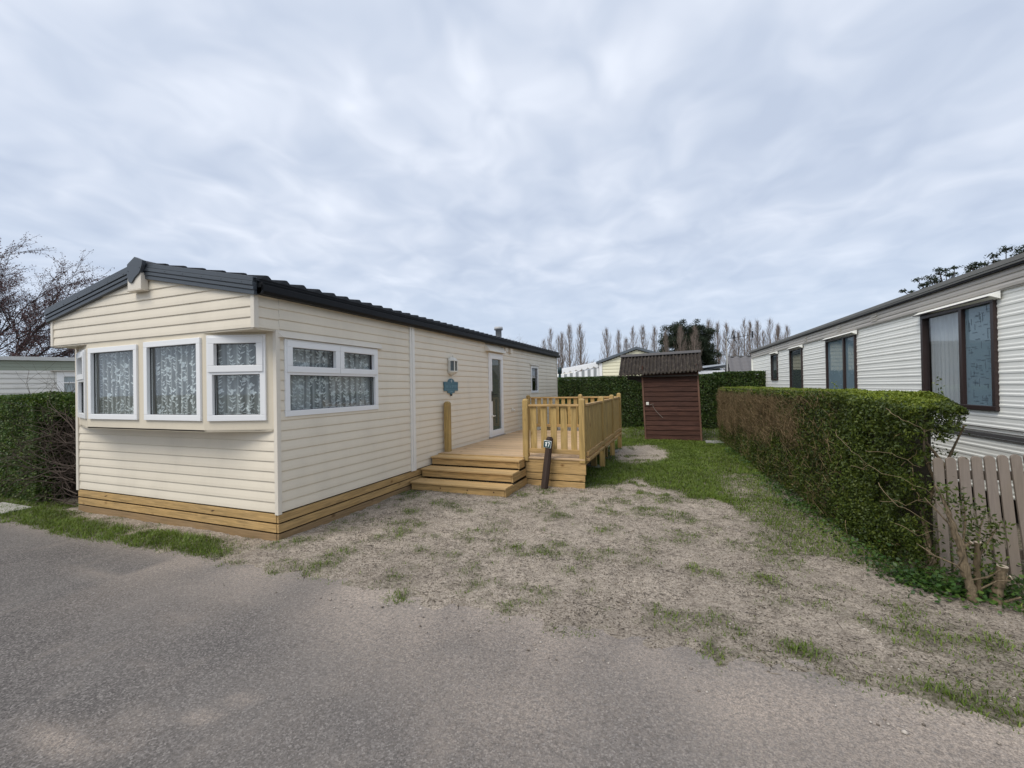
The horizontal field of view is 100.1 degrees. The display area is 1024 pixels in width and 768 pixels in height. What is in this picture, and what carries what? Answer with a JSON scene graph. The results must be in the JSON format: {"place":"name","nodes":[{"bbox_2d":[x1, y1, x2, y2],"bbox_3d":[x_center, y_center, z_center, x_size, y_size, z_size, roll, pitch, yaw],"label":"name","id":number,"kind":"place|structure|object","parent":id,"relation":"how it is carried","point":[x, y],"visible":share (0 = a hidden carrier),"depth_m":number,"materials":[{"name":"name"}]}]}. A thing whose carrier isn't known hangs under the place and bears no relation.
{"place":"outdoors","nodes":[
{"label":"outdoors","id":0,"kind":"place"},
{"bbox_2d":[0,520,1023,767],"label":"road","id":1,"kind":"structure","parent":0,"point":[118,656],"depth_m":2.23,"materials":[{"name":"grey asphalt"}]},
{"bbox_2d":[0,427,1023,726],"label":"yard soil","id":2,"kind":"structure","parent":0,"point":[850,627],"depth_m":3.52,"materials":[{"name":"beige gravel"}]},
{"bbox_2d":[0,502,29,513],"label":"paving slab","id":3,"kind":"structure","parent":2,"relation":"on","point":[13,507],"depth_m":5.90,"materials":[{"name":"grey concrete"}]},
{"bbox_2d":[0,362,84,506],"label":"privet hedge","id":4,"kind":"object","parent":2,"relation":"on","point":[37,447],"visible":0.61,"depth_m":6.24,"materials":[{"name":"green plant"}]},
{"bbox_2d":[44,257,559,540],"bbox_3d":[-2.236,0.038,10.050,3.940,3.303,11.239,-1,0,21],"label":"mobile home","id":5,"kind":"object","parent":2,"relation":"on","point":[264,407],"visible":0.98,"depth_m":5.16,"materials":[{"name":"beige"}]},
{"bbox_2d":[76,349,86,418],"bbox_3d":[-5.546,0.007,5.552,0.652,0.863,0.074,-1,-1,39],"label":"window","id":6,"kind":"structure","parent":5,"relation":"in","point":[81,358],"depth_m":5.61,"materials":[{"name":"white plastic"}]},
{"bbox_2d":[87,344,138,419],"bbox_3d":[-4.735,-0.012,5.149,0.980,0.868,0.122,-1,0,21],"label":"window","id":7,"kind":"structure","parent":5,"relation":"in","point":[92,361],"depth_m":5.19,"materials":[{"name":"white plastic"}]},
{"bbox_2d":[143,337,201,420],"bbox_3d":[-3.709,-0.041,4.746,0.965,0.883,0.123,-1,0,21],"label":"window","id":8,"kind":"structure","parent":5,"relation":"in","point":[147,346],"depth_m":4.80,"materials":[{"name":"white plastic"}]},
{"bbox_2d":[206,334,266,420],"bbox_3d":[-2.881,-0.064,4.534,0.640,0.900,0.134,-1,0,3],"label":"window","id":9,"kind":"structure","parent":5,"relation":"in","point":[213,369],"depth_m":4.49,"materials":[{"name":"white plastic"}]},
{"bbox_2d":[283,338,378,416],"bbox_3d":[-2.175,-0.067,5.259,0.134,0.832,1.500,-1,0,21],"label":"window","id":10,"kind":"structure","parent":5,"relation":"in","point":[296,352],"depth_m":5.13,"materials":[{"name":"white plastic"}]},
{"bbox_2d":[444,379,457,395],"bbox_3d":[-1.106,0.057,7.810,0.020,0.315,0.510,-1,0,21],"label":"name plaque","id":11,"kind":"object","parent":5,"relation":"attached to","point":[450,386],"visible":1,"depth_m":7.79,"materials":[{"name":"teal"}]},
{"bbox_2d":[448,356,457,376],"bbox_3d":[-1.063,-0.331,7.815,0.119,0.410,0.234,-1,0,21],"label":"wall lantern","id":12,"kind":"object","parent":5,"relation":"attached to","point":[452,365],"depth_m":7.75,"materials":[{"name":"white plastic"}]},
{"bbox_2d":[488,352,505,438],"bbox_3d":[-0.337,0.251,9.726,0.134,1.880,0.830,-1,0,21],"label":"door","id":13,"kind":"structure","parent":5,"relation":"in","point":[495,361],"depth_m":9.73,"materials":[{"name":"white plastic"}]},
{"bbox_2d":[531,366,538,392],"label":"window","id":14,"kind":"structure","parent":5,"relation":"in","point":[536,367],"depth_m":12.58,"materials":[{"name":"white plastic"}]},
{"bbox_2d":[410,454,526,496],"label":"timber steps","id":15,"kind":"structure","parent":2,"relation":"on","point":[467,472],"depth_m":6.56,"materials":[{"name":"brown wood"}]},
{"bbox_2d":[438,393,621,488],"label":"timber deck","id":16,"kind":"structure","parent":2,"relation":"on","point":[575,451],"depth_m":6.91,"materials":[{"name":"brown wood"}]},
{"bbox_2d":[541,436,552,488],"bbox_3d":[0.529,1.230,6.581,0.192,0.842,0.154,-1,0,21],"label":"plot number post","id":17,"kind":"object","parent":2,"relation":"on","point":[548,443],"visible":0.97,"depth_m":6.55,"materials":[{"name":"brown wood"}]},
{"bbox_2d":[557,367,561,376],"bbox_3d":[2.339,0.432,20.854,0.220,2.510,0.209,-1,0,21],"label":"lamp post","id":18,"kind":"object","parent":2,"relation":"on","point":[559,369],"visible":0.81,"depth_m":20.78,"materials":[{"name":"black metal"}]},
{"bbox_2d":[557,362,598,379],"bbox_3d":[4.079,0.243,25.698,3.040,2.900,3.710,-1,0,21],"label":"awning","id":19,"kind":"object","parent":2,"relation":"on","point":[588,373],"visible":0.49,"depth_m":23.82,"materials":[{"name":"white fabric"}]},
{"bbox_2d":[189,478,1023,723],"bbox_3d":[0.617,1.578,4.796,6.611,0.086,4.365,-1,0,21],"label":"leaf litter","id":20,"kind":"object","parent":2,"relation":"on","point":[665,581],"visible":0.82,"depth_m":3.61,"materials":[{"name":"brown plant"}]},
{"bbox_2d":[596,346,656,375],"bbox_3d":[7.995,-0.383,26.125,4.200,3.220,8.250,-1,0,21],"label":"mobile home","id":21,"kind":"object","parent":2,"relation":"on","point":[609,366],"visible":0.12,"depth_m":22.84,"materials":[{"name":"yellow"}]},
{"bbox_2d":[557,373,717,429],"bbox_3d":[3.790,0.660,16.395,7.377,2.000,1.108,-1,0,21],"label":"conifer hedge","id":22,"kind":"object","parent":2,"relation":"on","point":[630,392],"visible":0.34,"depth_m":15.75,"materials":[{"name":"green plant"}]},
{"bbox_2d":[618,350,702,440],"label":"garden shed","id":23,"kind":"structure","parent":2,"relation":"on","point":[669,381],"depth_m":11.98,"materials":[{"name":"brown wood"}]},
{"bbox_2d":[705,440,723,443],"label":"paving slab","id":24,"kind":"structure","parent":2,"relation":"on","point":[711,441],"depth_m":11.29,"materials":[{"name":"grey concrete"}]},
{"bbox_2d":[712,370,765,428],"bbox_3d":[8.053,0.551,14.880,2.011,2.044,1.008,-1,0,21],"label":"conifer hedge","id":25,"kind":"object","parent":2,"relation":"on","point":[735,378],"visible":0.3,"depth_m":14.60,"materials":[{"name":"green plant"}]},
{"bbox_2d":[726,331,752,370],"bbox_3d":[11.204,-0.544,21.099,1.218,4.154,0.104,-1,0,27],"label":"tv aerial","id":26,"kind":"object","parent":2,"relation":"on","point":[733,337],"visible":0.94,"depth_m":21.30,"materials":[{"name":"grey metal"}]},
{"bbox_2d":[715,376,969,575],"bbox_3d":[4.641,0.756,7.272,1.130,1.624,8.962,-1,0,18],"label":"privet hedge","id":27,"kind":"object","parent":2,"relation":"on","point":[857,460],"visible":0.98,"depth_m":4.16,"materials":[{"name":"green plant"}]},
{"bbox_2d":[714,437,1023,613],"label":"ivy","id":28,"kind":"object","parent":2,"relation":"on","point":[918,577],"visible":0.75,"depth_m":3.26,"materials":[{"name":"green plant"}]},
{"bbox_2d":[749,252,1023,523],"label":"mobile home","id":29,"kind":"object","parent":2,"relation":"on","point":[961,336],"visible":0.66,"depth_m":5.45,"materials":[{"name":"white"}]},
{"bbox_2d":[770,354,777,379],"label":"window","id":30,"kind":"structure","parent":29,"relation":"in","point":[774,357],"depth_m":13.23,"materials":[{"name":"grey glass"}]},
{"bbox_2d":[789,348,802,387],"bbox_3d":[7.398,-0.010,11.138,0.072,1.830,1.020,-1,0,19],"label":"door","id":31,"kind":"structure","parent":29,"relation":"in","point":[795,355],"depth_m":11.18,"materials":[{"name":"grey"}]},
{"bbox_2d":[825,335,857,388],"bbox_3d":[6.497,-0.302,8.467,0.072,1.245,1.420,-1,0,19],"label":"window","id":32,"kind":"structure","parent":29,"relation":"in","point":[840,353],"depth_m":8.44,"materials":[{"name":"brown"}]},
{"bbox_2d":[920,299,999,410],"bbox_3d":[5.432,-0.320,5.206,0.127,1.220,1.340,-1,0,19],"label":"window","id":33,"kind":"structure","parent":29,"relation":"in","point":[964,341],"depth_m":5.07,"materials":[{"name":"brown"}]},
{"bbox_2d":[916,476,1021,604],"bbox_3d":[3.258,1.128,3.047,0.508,0.922,0.307,-1,0,-2],"label":"cut shrub","id":34,"kind":"object","parent":2,"relation":"on","point":[1000,578],"visible":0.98,"depth_m":3.03,"materials":[{"name":"beige plant"}]},
{"bbox_2d":[932,454,1023,579],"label":"picket fence","id":35,"kind":"object","parent":2,"relation":"on","point":[977,475],"visible":0.69,"depth_m":3.36,"materials":[{"name":"grey wood"}]},
{"bbox_2d":[0,426,1023,737],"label":"grass","id":36,"kind":"structure","parent":0,"point":[680,454],"depth_m":4.96,"materials":[{"name":"green plant"}]},
{"bbox_2d":[0,0,1023,371],"label":"sky","id":37,"kind":"structure","parent":0,"point":[526,168],"materials":[{"name":"white"}]},
{"bbox_2d":[154,485,1019,744],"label":"pebbles","id":38,"kind":"object","parent":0,"point":[904,732],"visible":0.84,"depth_m":3.35,"materials":[{"name":"grey stone"}]},
{"bbox_2d":[725,355,750,374],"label":"shed","id":39,"kind":"structure","parent":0,"point":[739,363],"depth_m":23.25,"materials":[{"name":"grey concrete"}]},
{"label":"ground","id":40,"kind":"structure","parent":0,"visible":0},
{"bbox_2d":[0,356,74,403],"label":"mobile home","id":41,"kind":"object","parent":40,"relation":"on","point":[11,383],"visible":0.1,"depth_m":15.03,"materials":[{"name":"grey plastic"}]},
{"bbox_2d":[57,371,74,391],"bbox_3d":[-15.237,0.150,16.091,2.550,1.220,0.070,-1,-1,-35],"label":"window","id":42,"kind":"structure","parent":41,"relation":"in","point":[62,377],"depth_m":15.49,"materials":[{"name":"white plastic"}]},
{"bbox_2d":[0,234,110,356],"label":"plum tree","id":43,"kind":"object","parent":40,"relation":"on","point":[21,346],"visible":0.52,"depth_m":20.30,"materials":[{"name":"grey plant"}]},
{"bbox_2d":[542,327,565,367],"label":"poplar tree","id":44,"kind":"object","parent":40,"relation":"on","point":[549,341],"visible":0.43,"depth_m":107.95,"materials":[{"name":"brown plant"}]},
{"bbox_2d":[559,332,566,367],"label":"poplar tree","id":45,"kind":"object","parent":40,"relation":"on","point":[562,344],"visible":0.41,"depth_m":111.84,"materials":[{"name":"brown plant"}]},
{"bbox_2d":[560,322,576,367],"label":"poplar tree","id":46,"kind":"object","parent":40,"relation":"on","point":[569,331],"visible":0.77,"depth_m":115.99,"materials":[{"name":"brown plant"}]},
{"bbox_2d":[572,320,588,371],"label":"poplar tree","id":47,"kind":"object","parent":40,"relation":"on","point":[580,346],"visible":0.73,"depth_m":108.88,"materials":[{"name":"brown plant"}]},
{"bbox_2d":[575,357,603,370],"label":"bare tree","id":48,"kind":"object","parent":40,"relation":"on","point":[582,363],"visible":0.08,"depth_m":69.35,"materials":[{"name":"brown plant"}]},
{"bbox_2d":[599,328,615,358],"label":"poplar tree","id":49,"kind":"object","parent":40,"relation":"on","point":[606,341],"visible":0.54,"depth_m":112.85,"materials":[{"name":"brown plant"}]},
{"bbox_2d":[614,329,622,352],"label":"poplar tree","id":50,"kind":"object","parent":40,"relation":"on","point":[618,338],"visible":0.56,"depth_m":116.89,"materials":[{"name":"brown plant"}]},
{"bbox_2d":[619,325,638,352],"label":"poplar tree","id":51,"kind":"object","parent":40,"relation":"on","point":[626,346],"visible":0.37,"depth_m":110.00,"materials":[{"name":"brown plant"}]},
{"bbox_2d":[636,324,652,350],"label":"poplar tree","id":52,"kind":"object","parent":40,"relation":"on","point":[642,332],"visible":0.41,"depth_m":113.92,"materials":[{"name":"brown plant"}]},
{"bbox_2d":[649,324,658,351],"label":"poplar tree","id":53,"kind":"object","parent":40,"relation":"on","point":[653,340],"visible":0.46,"depth_m":118.03,"materials":[{"name":"brown plant"}]},
{"bbox_2d":[662,330,669,351],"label":"poplar tree","id":54,"kind":"object","parent":40,"relation":"on","point":[666,342],"visible":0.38,"depth_m":73.92,"materials":[{"name":"brown plant"}]},
{"bbox_2d":[673,325,689,350],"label":"poplar tree","id":55,"kind":"object","parent":40,"relation":"on","point":[680,335],"visible":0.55,"depth_m":73.87,"materials":[{"name":"brown plant"}]},
{"bbox_2d":[657,319,722,370],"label":"conifer tree","id":56,"kind":"object","parent":40,"relation":"on","point":[708,354],"visible":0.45,"depth_m":79.84,"materials":[{"name":"green plant"}]},
{"bbox_2d":[688,323,703,354],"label":"poplar tree","id":57,"kind":"object","parent":40,"relation":"on","point":[692,337],"visible":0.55,"depth_m":74.01,"materials":[{"name":"brown plant"}]},
{"bbox_2d":[699,363,725,373],"bbox_3d":[15.300,-0.102,34.024,3.800,2.720,8.400,-1,0,21],"label":"mobile home","id":58,"kind":"object","parent":40,"relation":"on","point":[710,367],"visible":0.14,"depth_m":30.34,"materials":[{"name":"white"}]},
{"bbox_2d":[706,318,720,358],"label":"poplar tree","id":59,"kind":"object","parent":40,"relation":"on","point":[708,325],"visible":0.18,"depth_m":111.98,"materials":[{"name":"brown plant"}]},
{"bbox_2d":[714,322,723,369],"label":"poplar tree","id":60,"kind":"object","parent":40,"relation":"on","point":[718,342],"visible":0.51,"depth_m":115.91,"materials":[{"name":"brown plant"}]},
{"bbox_2d":[718,322,733,369],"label":"poplar tree","id":61,"kind":"object","parent":40,"relation":"on","point":[724,343],"visible":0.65,"depth_m":108.96,"materials":[{"name":"brown plant"}]},
{"bbox_2d":[729,329,739,355],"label":"poplar tree","id":62,"kind":"object","parent":40,"relation":"on","point":[734,352],"visible":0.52,"depth_m":112.99,"materials":[{"name":"brown plant"}]},
{"bbox_2d":[732,318,751,355],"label":"poplar tree","id":63,"kind":"object","parent":40,"relation":"on","point":[740,343],"visible":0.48,"depth_m":116.96,"materials":[{"name":"brown plant"}]},
{"bbox_2d":[743,320,754,355],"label":"poplar tree","id":64,"kind":"object","parent":40,"relation":"on","point":[750,348],"visible":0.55,"depth_m":109.88,"materials":[{"name":"brown plant"}]},
{"bbox_2d":[752,318,766,348],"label":"poplar tree","id":65,"kind":"object","parent":40,"relation":"on","point":[756,329],"visible":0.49,"depth_m":113.93,"materials":[{"name":"brown plant"}]},
{"bbox_2d":[758,318,781,347],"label":"poplar tree","id":66,"kind":"object","parent":40,"relation":"on","point":[767,332],"visible":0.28,"depth_m":117.99,"materials":[{"name":"brown plant"}]},
{"bbox_2d":[774,323,782,341],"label":"poplar tree","id":67,"kind":"object","parent":40,"relation":"on","point":[776,333],"visible":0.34,"depth_m":110.99,"materials":[{"name":"brown plant"}]},
{"bbox_2d":[781,324,790,338],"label":"poplar tree","id":68,"kind":"object","parent":40,"relation":"on","point":[787,332],"visible":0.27,"depth_m":114.97,"materials":[{"name":"brown plant"}]},
{"bbox_2d":[899,259,1003,293],"bbox_3d":[26.924,-3.098,25.872,5.975,8.788,4.151,-1,0,2],"label":"pine tree","id":69,"kind":"object","parent":40,"relation":"on","point":[934,278],"visible":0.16,"depth_m":26.59,"materials":[{"name":"green plant"}]},
{"bbox_2d":[961,245,1023,270],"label":"pine tree","id":70,"kind":"object","parent":40,"relation":"on","point":[1018,251],"visible":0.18,"depth_m":24.52,"materials":[{"name":"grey plant"}]}
]}

